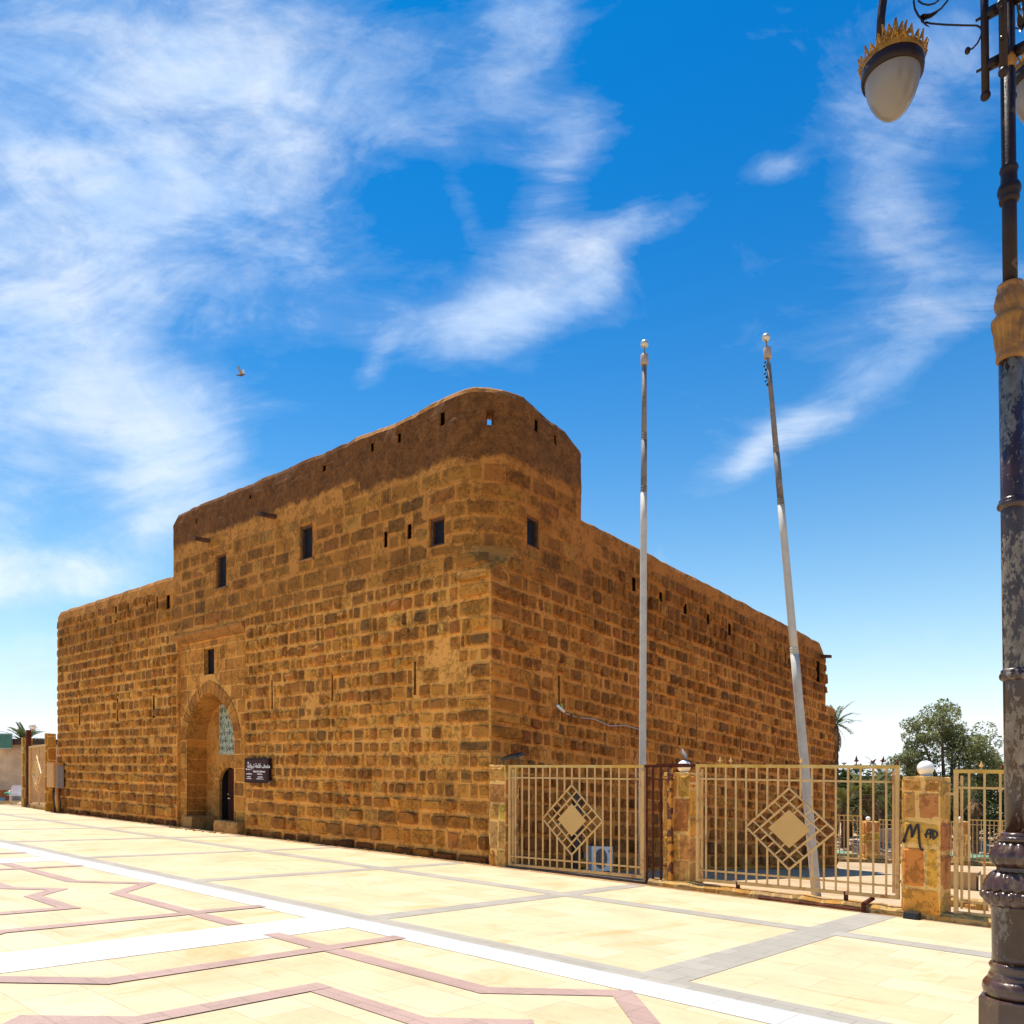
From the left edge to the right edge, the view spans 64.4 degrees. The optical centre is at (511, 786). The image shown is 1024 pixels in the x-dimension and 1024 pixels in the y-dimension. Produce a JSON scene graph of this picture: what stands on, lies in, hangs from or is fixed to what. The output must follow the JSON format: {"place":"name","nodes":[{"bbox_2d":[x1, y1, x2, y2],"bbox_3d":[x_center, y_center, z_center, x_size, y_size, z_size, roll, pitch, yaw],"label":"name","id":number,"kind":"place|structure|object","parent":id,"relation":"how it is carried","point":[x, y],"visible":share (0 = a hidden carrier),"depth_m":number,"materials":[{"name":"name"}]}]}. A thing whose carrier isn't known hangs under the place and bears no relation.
{"place":"outdoors","nodes":[
{"label":"outdoors","id":0,"kind":"place"},
{"bbox_2d":[236,366,244,375],"bbox_3d":[-12.693,-19.420,38.006,0.458,0.471,0.372,0,0,-44],"label":"bird","id":1,"kind":"object","parent":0,"point":[241,372],"visible":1,"depth_m":37.95},
{"bbox_2d":[0,805,991,1023],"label":"plaza","id":2,"kind":"structure","parent":0,"point":[889,982],"depth_m":8.60,"materials":[{"name":"beige tile"}]},
{"bbox_2d":[26,730,52,810],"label":"metal gate","id":3,"kind":"structure","parent":2,"relation":"on","point":[33,773],"depth_m":37.02,"materials":[{"name":"beige metal"}]},
{"bbox_2d":[0,852,403,1023],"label":"pink paving band","id":4,"kind":"object","parent":2,"relation":"attached to","point":[139,1019],"visible":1,"depth_m":6.45,"materials":[{"name":"stone"}]},
{"bbox_2d":[0,863,660,1023],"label":"pink paving band","id":5,"kind":"object","parent":2,"relation":"attached to","point":[634,1007],"visible":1,"depth_m":6.61,"materials":[{"name":"stone"}]},
{"bbox_2d":[0,813,990,1023],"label":"paving band","id":6,"kind":"object","parent":2,"relation":"attached to","point":[314,920],"depth_m":8.61,"materials":[{"name":"white stone"}]},
{"bbox_2d":[44,811,988,927],"bbox_3d":[-5.396,1.474,21.288,36.900,0.891,0.420,0,0,42],"label":"wall foot strip","id":7,"kind":"object","parent":2,"relation":"on","point":[457,861],"depth_m":17.51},
{"bbox_2d":[52,811,489,864],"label":"wall foot grit","id":8,"kind":"structure","parent":7,"relation":"on","point":[176,827],"depth_m":22.56,"materials":[{"name":"gravel"}]},
{"bbox_2d":[645,763,695,882],"bbox_3d":[2.723,0.658,14.009,1.012,2.119,0.085,0,0,42],"label":"rusty fence section","id":9,"kind":"object","parent":7,"relation":"on","point":[669,865],"visible":0.93,"depth_m":14.13,"materials":[{"name":"metal"}]},
{"bbox_2d":[663,772,702,882],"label":"stone pillar","id":10,"kind":"structure","parent":7,"relation":"on","point":[684,829],"depth_m":13.98,"materials":[{"name":"stone"}]},
{"bbox_2d":[677,760,690,772],"bbox_3d":[3.003,-0.342,14.180,0.230,0.236,0.230,0,0,0],"label":"globe lamp","id":11,"kind":"object","parent":10,"relation":"on","point":[683,769],"visible":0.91,"depth_m":14.11,"materials":[{"name":"glass"}]},
{"bbox_2d":[681,749,687,759],"bbox_3d":[3.010,-0.557,14.167,0.074,0.205,0.167,0,0,-32],"label":"bird","id":12,"kind":"object","parent":11,"relation":"on","point":[683,753],"visible":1,"depth_m":14.16},
{"bbox_2d":[758,896,874,912],"bbox_3d":[4.506,1.699,12.181,1.712,0.227,0.227,0,0,36],"label":"iron pipe","id":13,"kind":"object","parent":7,"relation":"on","point":[865,903],"visible":1,"depth_m":12.02,"materials":[{"name":"brown metal"}]},
{"bbox_2d":[903,910,920,919],"bbox_3d":[5.513,1.783,11.211,0.201,0.115,0.130,0,0,42],"label":"ground spotlight","id":14,"kind":"object","parent":7,"relation":"on","point":[913,915],"visible":1,"depth_m":11.18,"materials":[{"name":"black metal"}]},
{"bbox_2d":[857,0,1023,1023],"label":"street lamp","id":15,"kind":"object","parent":2,"relation":"on","point":[890,70],"visible":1,"depth_m":5.56,"materials":[{"name":"grey metal"}]},
{"bbox_2d":[0,791,1002,880],"bbox_3d":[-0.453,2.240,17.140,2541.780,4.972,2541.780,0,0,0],"label":"ground","id":16,"kind":"structure","parent":0,"point":[879,867],"depth_m":33.70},
{"bbox_2d":[0,790,7,797],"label":"tub","id":17,"kind":"object","parent":16,"relation":"on","point":[2,792],"visible":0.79,"depth_m":41.03,"materials":[{"name":"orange plastic"}]},
{"bbox_2d":[0,801,20,803],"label":"planks","id":18,"kind":"object","parent":16,"relation":"on","point":[8,802],"visible":0.93,"depth_m":39.58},
{"bbox_2d":[9,785,20,800],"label":"plastic chair","id":19,"kind":"object","parent":16,"relation":"on","point":[15,790],"visible":0.62,"depth_m":40.64,"materials":[{"name":"white plastic"}]},
{"bbox_2d":[0,722,44,738],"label":"palm tree","id":20,"kind":"object","parent":16,"relation":"on","point":[21,732],"visible":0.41,"depth_m":55.42,"materials":[{"name":"green plant"}]},
{"bbox_2d":[21,737,32,806],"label":"gate pillar","id":21,"kind":"structure","parent":16,"relation":"on","point":[23,771],"depth_m":37.79,"materials":[{"name":"stone"}]},
{"bbox_2d":[28,723,35,729],"bbox_3d":[-22.322,-2.781,37.817,0.320,0.321,0.320,0,0,0],"label":"globe lamp","id":22,"kind":"object","parent":21,"relation":"on","point":[31,726],"visible":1,"depth_m":37.72,"materials":[{"name":"glass"}]},
{"bbox_2d":[0,739,57,801],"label":"building","id":23,"kind":"structure","parent":16,"relation":"on","point":[10,767],"depth_m":45.00,"materials":[{"name":"beige paint"}]},
{"bbox_2d":[0,733,11,748],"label":"green sign","id":24,"kind":"object","parent":23,"relation":"attached to","point":[5,740],"visible":1,"depth_m":44.50,"materials":[{"name":"metal"}]},
{"bbox_2d":[45,733,55,810],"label":"gate pillar","id":25,"kind":"structure","parent":16,"relation":"on","point":[50,747],"depth_m":33.96,"materials":[{"name":"stone"}]},
{"bbox_2d":[56,387,838,871],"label":"stone fort","id":26,"kind":"structure","parent":16,"relation":"on","point":[400,637],"depth_m":20.97,"materials":[{"name":"stone"}]},
{"bbox_2d":[47,763,63,812],"bbox_3d":[-18.556,0.034,33.032,0.985,2.031,0.377,0,0,42],"label":"meter box","id":27,"kind":"object","parent":26,"relation":"attached to","point":[55,776],"visible":1,"depth_m":32.82,"materials":[{"name":"beige metal"}]},
{"bbox_2d":[208,649,213,674],"bbox_3d":[-9.332,-3.900,25.467,0.540,0.857,0.491,0,0,0],"label":"window","id":28,"kind":"structure","parent":26,"relation":"in","point":[210,652],"depth_m":25.57,"materials":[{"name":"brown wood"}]},
{"bbox_2d":[218,553,225,587],"bbox_3d":[-8.748,-6.532,24.715,0.557,1.069,0.515,0,0,0],"label":"window","id":29,"kind":"structure","parent":26,"relation":"in","point":[221,558],"depth_m":24.84,"materials":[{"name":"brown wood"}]},
{"bbox_2d":[228,768,233,820],"bbox_3d":[-8.781,0.397,25.775,0.920,1.966,0.115,0,0,42],"label":"door","id":30,"kind":"structure","parent":26,"relation":"in","point":[230,771],"depth_m":25.95,"materials":[{"name":"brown wood"}]},
{"bbox_2d":[245,758,270,782],"bbox_3d":[-7.195,-0.452,23.044,1.356,0.732,0.106,0,0,42],"label":"sign board","id":31,"kind":"object","parent":26,"relation":"attached to","point":[257,770],"visible":1,"depth_m":22.98,"materials":[{"name":"brown metal"}]},
{"bbox_2d":[302,524,311,559],"bbox_3d":[-5.414,-6.505,21.727,0.519,0.956,0.481,0,0,0],"label":"window","id":32,"kind":"structure","parent":26,"relation":"in","point":[307,530],"depth_m":21.83,"materials":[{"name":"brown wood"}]},
{"bbox_2d":[431,516,443,546],"bbox_3d":[-1.607,-5.723,18.345,0.519,0.686,0.332,0,0,21],"label":"window","id":33,"kind":"structure","parent":26,"relation":"in","point":[437,524],"depth_m":18.40,"materials":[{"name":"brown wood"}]},
{"bbox_2d":[527,515,537,548],"bbox_3d":[0.383,-5.693,18.268,0.306,0.748,0.474,0,0,24],"label":"window","id":34,"kind":"structure","parent":26,"relation":"in","point":[532,524],"depth_m":18.33,"materials":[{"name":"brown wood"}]},
{"bbox_2d":[556,703,564,712],"bbox_3d":[1.095,-1.809,18.773,0.147,0.226,0.284,0,0,40],"label":"wall lamp","id":35,"kind":"object","parent":26,"relation":"attached to","point":[559,707],"visible":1,"depth_m":18.75,"materials":[{"name":"white plastic"}]},
{"bbox_2d":[572,794,581,869],"bbox_3d":[1.548,1.231,19.253,0.060,2.121,0.300,0,0,42],"label":"drain chase","id":36,"kind":"object","parent":26,"relation":"attached to","point":[576,842],"visible":0.43,"depth_m":19.21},
{"bbox_2d":[565,713,637,729],"bbox_3d":[2.278,-1.593,20.130,0.098,0.246,3.177,0,0,42],"label":"cable","id":37,"kind":"object","parent":26,"relation":"attached to","point":[604,723],"visible":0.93,"depth_m":20.05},
{"bbox_2d":[489,765,518,866],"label":"stone pillar","id":38,"kind":"structure","parent":16,"relation":"on","point":[498,820],"depth_m":16.69,"materials":[{"name":"stone"}]},
{"bbox_2d":[501,752,523,764],"bbox_3d":[-0.006,-0.552,16.715,0.485,0.313,0.263,0,0,42],"label":"floodlight","id":39,"kind":"object","parent":38,"relation":"on","point":[512,756],"visible":0.82,"depth_m":16.61,"materials":[{"name":"black metal"}]},
{"bbox_2d":[506,865,647,884],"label":"kerb","id":40,"kind":"structure","parent":16,"relation":"on","point":[592,876],"depth_m":15.30,"materials":[{"name":"grey concrete"}]},
{"bbox_2d":[508,765,644,878],"bbox_3d":[1.147,0.597,15.475,3.254,2.067,0.075,0,0,42],"label":"fence panel","id":41,"kind":"object","parent":40,"relation":"on","point":[571,819],"visible":1,"depth_m":15.43,"materials":[{"name":"beige paint"}]},
{"bbox_2d":[648,877,990,927],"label":"kerb","id":42,"kind":"structure","parent":16,"relation":"on","point":[894,910],"depth_m":12.31,"materials":[{"name":"stone"}]},
{"bbox_2d":[690,755,901,900],"bbox_3d":[4.288,0.614,12.614,3.437,2.228,0.075,0,0,42],"label":"fence panel","id":43,"kind":"object","parent":42,"relation":"on","point":[788,828],"visible":0.99,"depth_m":12.49,"materials":[{"name":"beige paint"}]},
{"bbox_2d":[945,761,1003,917],"bbox_3d":[7.188,0.723,9.974,3.419,2.126,0.075,0,0,42],"label":"fence panel","id":44,"kind":"object","parent":42,"relation":"on","point":[956,772],"visible":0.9,"depth_m":10.94,"materials":[{"name":"beige paint"}]},
{"bbox_2d":[827,701,857,837],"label":"palm tree","id":45,"kind":"object","parent":16,"relation":"on","point":[838,738],"visible":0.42,"depth_m":43.81,"materials":[{"name":"green plant"}]},
{"bbox_2d":[837,777,875,847],"bbox_3d":[16.354,1.410,39.982,2.666,3.832,3.045,0,0,43],"label":"palm tree","id":46,"kind":"object","parent":16,"relation":"on","point":[843,801],"visible":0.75,"depth_m":39.84,"materials":[{"name":"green plant"}]},
{"bbox_2d":[837,770,901,824],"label":"palm tree","id":47,"kind":"object","parent":16,"relation":"on","point":[868,797],"visible":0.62,"depth_m":40.73,"materials":[{"name":"green plant"}]},
{"bbox_2d":[862,821,879,858],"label":"stone pillar","id":48,"kind":"structure","parent":16,"relation":"on","point":[866,839],"depth_m":35.36,"materials":[{"name":"stone"}]},
{"bbox_2d":[855,758,900,828],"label":"palm tree","id":49,"kind":"object","parent":16,"relation":"on","point":[882,814],"visible":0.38,"depth_m":44.86,"materials":[{"name":"green plant"}]},
{"bbox_2d":[880,829,890,842],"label":"wall","id":50,"kind":"structure","parent":16,"relation":"on","point":[881,835],"depth_m":43.00,"materials":[{"name":"grey concrete"}]},
{"bbox_2d":[839,858,994,865],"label":"kerb","id":51,"kind":"structure","parent":16,"relation":"on","point":[973,863],"depth_m":35.29,"materials":[{"name":"stone"}]},
{"bbox_2d":[837,815,858,857],"bbox_3d":[13.555,2.155,35.571,3.580,2.004,0.071,0,0,-1],"label":"fence panel","id":52,"kind":"object","parent":51,"relation":"on","point":[852,820],"visible":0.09,"depth_m":35.59,"materials":[{"name":"beige paint"}]},
{"bbox_2d":[879,819,953,860],"bbox_3d":[17.784,2.361,35.656,3.427,1.859,0.071,0,0,-1],"label":"fence panel","id":53,"kind":"object","parent":51,"relation":"on","point":[883,824],"visible":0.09,"depth_m":35.62,"materials":[{"name":"beige paint"}]},
{"bbox_2d":[970,819,1004,861],"bbox_3d":[21.761,2.429,35.735,3.427,1.979,0.071,0,0,-1],"label":"fence panel","id":54,"kind":"object","parent":51,"relation":"on","point":[989,825],"visible":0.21,"depth_m":35.71,"materials":[{"name":"beige paint"}]},
{"bbox_2d":[901,776,950,915],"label":"stone pillar","id":55,"kind":"structure","parent":16,"relation":"on","point":[926,857],"depth_m":11.22,"materials":[{"name":"stone"}]},
{"bbox_2d":[917,761,934,776],"bbox_3d":[5.808,-0.249,11.409,0.224,0.230,0.224,0,0,0],"label":"globe lamp","id":56,"kind":"object","parent":55,"relation":"on","point":[925,768],"visible":0.93,"depth_m":11.34,"materials":[{"name":"glass"}]},
{"bbox_2d":[875,698,1003,835],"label":"tree","id":57,"kind":"object","parent":16,"relation":"on","point":[971,750],"visible":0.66,"depth_m":42.92,"materials":[{"name":"green plant"}]},
{"bbox_2d":[953,821,967,861],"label":"stone pillar","id":58,"kind":"structure","parent":16,"relation":"on","point":[965,841],"depth_m":35.44,"materials":[{"name":"stone"}]},
{"bbox_2d":[963,799,991,853],"bbox_3d":[22.364,2.046,39.007,1.431,2.935,0.892,0,0,0],"label":"palm tree","id":59,"kind":"object","parent":16,"relation":"on","point":[976,808],"visible":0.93,"depth_m":38.84,"materials":[{"name":"brown plant"}]},
{"bbox_2d":[0,0,1023,784],"label":"sky","id":60,"kind":"structure","parent":0,"point":[377,213],"materials":[{"name":"blue"}]},
{"bbox_2d":[574,868,990,913],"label":"yard paving","id":61,"kind":"structure","parent":0,"point":[879,877],"depth_m":20.79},
{"bbox_2d":[584,846,612,871],"bbox_3d":[2.098,1.767,19.702,0.260,0.699,0.863,0,0,42],"label":"air conditioner","id":62,"kind":"object","parent":61,"relation":"on","point":[599,856],"visible":0.67,"depth_m":19.52,"materials":[{"name":"white metal"}]},
{"bbox_2d":[638,339,648,880],"bbox_3d":[2.621,-3.453,16.200,0.203,10.901,0.161,0,0,0],"label":"flagpole","id":63,"kind":"object","parent":61,"relation":"on","point":[643,608],"visible":0.94,"depth_m":16.15,"materials":[{"name":"metal"}]},
{"bbox_2d":[762,333,820,896],"bbox_3d":[5.609,-3.427,16.300,1.188,11.323,0.190,0,0,0],"label":"flagpole","id":64,"kind":"object","parent":61,"relation":"on","point":[798,700],"visible":0.98,"depth_m":16.24,"materials":[{"name":"metal"}]},
{"bbox_2d":[951,869,988,890],"bbox_3d":[12.472,2.626,22.553,1.420,0.570,0.660,0,0,36],"label":"concrete bench","id":65,"kind":"object","parent":61,"relation":"on","point":[974,880],"visible":0.29,"depth_m":22.22,"materials":[{"name":"beige concrete"}]},
{"bbox_2d":[951,894,990,910],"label":"loose stones","id":66,"kind":"object","parent":61,"relation":"on","point":[975,906],"visible":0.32,"depth_m":15.78,"materials":[{"name":"brown stone"}]},
{"bbox_2d":[838,819,1003,845],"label":"bank","id":67,"kind":"structure","parent":0,"point":[855,837],"depth_m":47.80,"materials":[{"name":"grey stone"}]},
{"bbox_2d":[837,850,856,856],"bbox_3d":[14.700,3.110,36.890,1.400,0.348,1.420,0,0,0],"label":"green mat","id":68,"kind":"object","parent":67,"relation":"on","point":[850,854],"visible":0.29,"depth_m":36.20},
{"bbox_2d":[838,764,878,836],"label":"tree","id":69,"kind":"object","parent":67,"relation":"on","point":[843,772],"visible":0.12,"depth_m":46.70,"materials":[{"name":"green plant"}]},
{"bbox_2d":[853,771,891,831],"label":"tree","id":70,"kind":"object","parent":67,"relation":"on","point":[854,826],"visible":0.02,"depth_m":49.65,"materials":[{"name":"green plant"}]},
{"bbox_2d":[837,838,992,860],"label":"rubble","id":71,"kind":"object","parent":67,"relation":"on","point":[881,847],"visible":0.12,"depth_m":40.47,"materials":[{"name":"grey stone"}]},
{"bbox_2d":[877,774,966,831],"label":"tree","id":72,"kind":"object","parent":67,"relation":"on","point":[889,815],"visible":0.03,"depth_m":46.94,"materials":[{"name":"green plant"}]},
{"bbox_2d":[950,853,988,860],"bbox_3d":[21.200,3.315,37.290,2.400,0.403,1.820,0,0,0],"label":"green mat","id":73,"kind":"object","parent":67,"relation":"on","point":[978,857],"visible":0.3,"depth_m":36.40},
{"bbox_2d":[950,767,1004,840],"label":"tree","id":74,"kind":"object","parent":67,"relation":"on","point":[992,812],"visible":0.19,"depth_m":46.52,"materials":[{"name":"green plant"}]},
{"bbox_2d":[966,789,1004,838],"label":"tree","id":75,"kind":"object","parent":67,"relation":"on","point":[987,802],"visible":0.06,"depth_m":47.67,"materials":[{"name":"green plant"}]}
]}

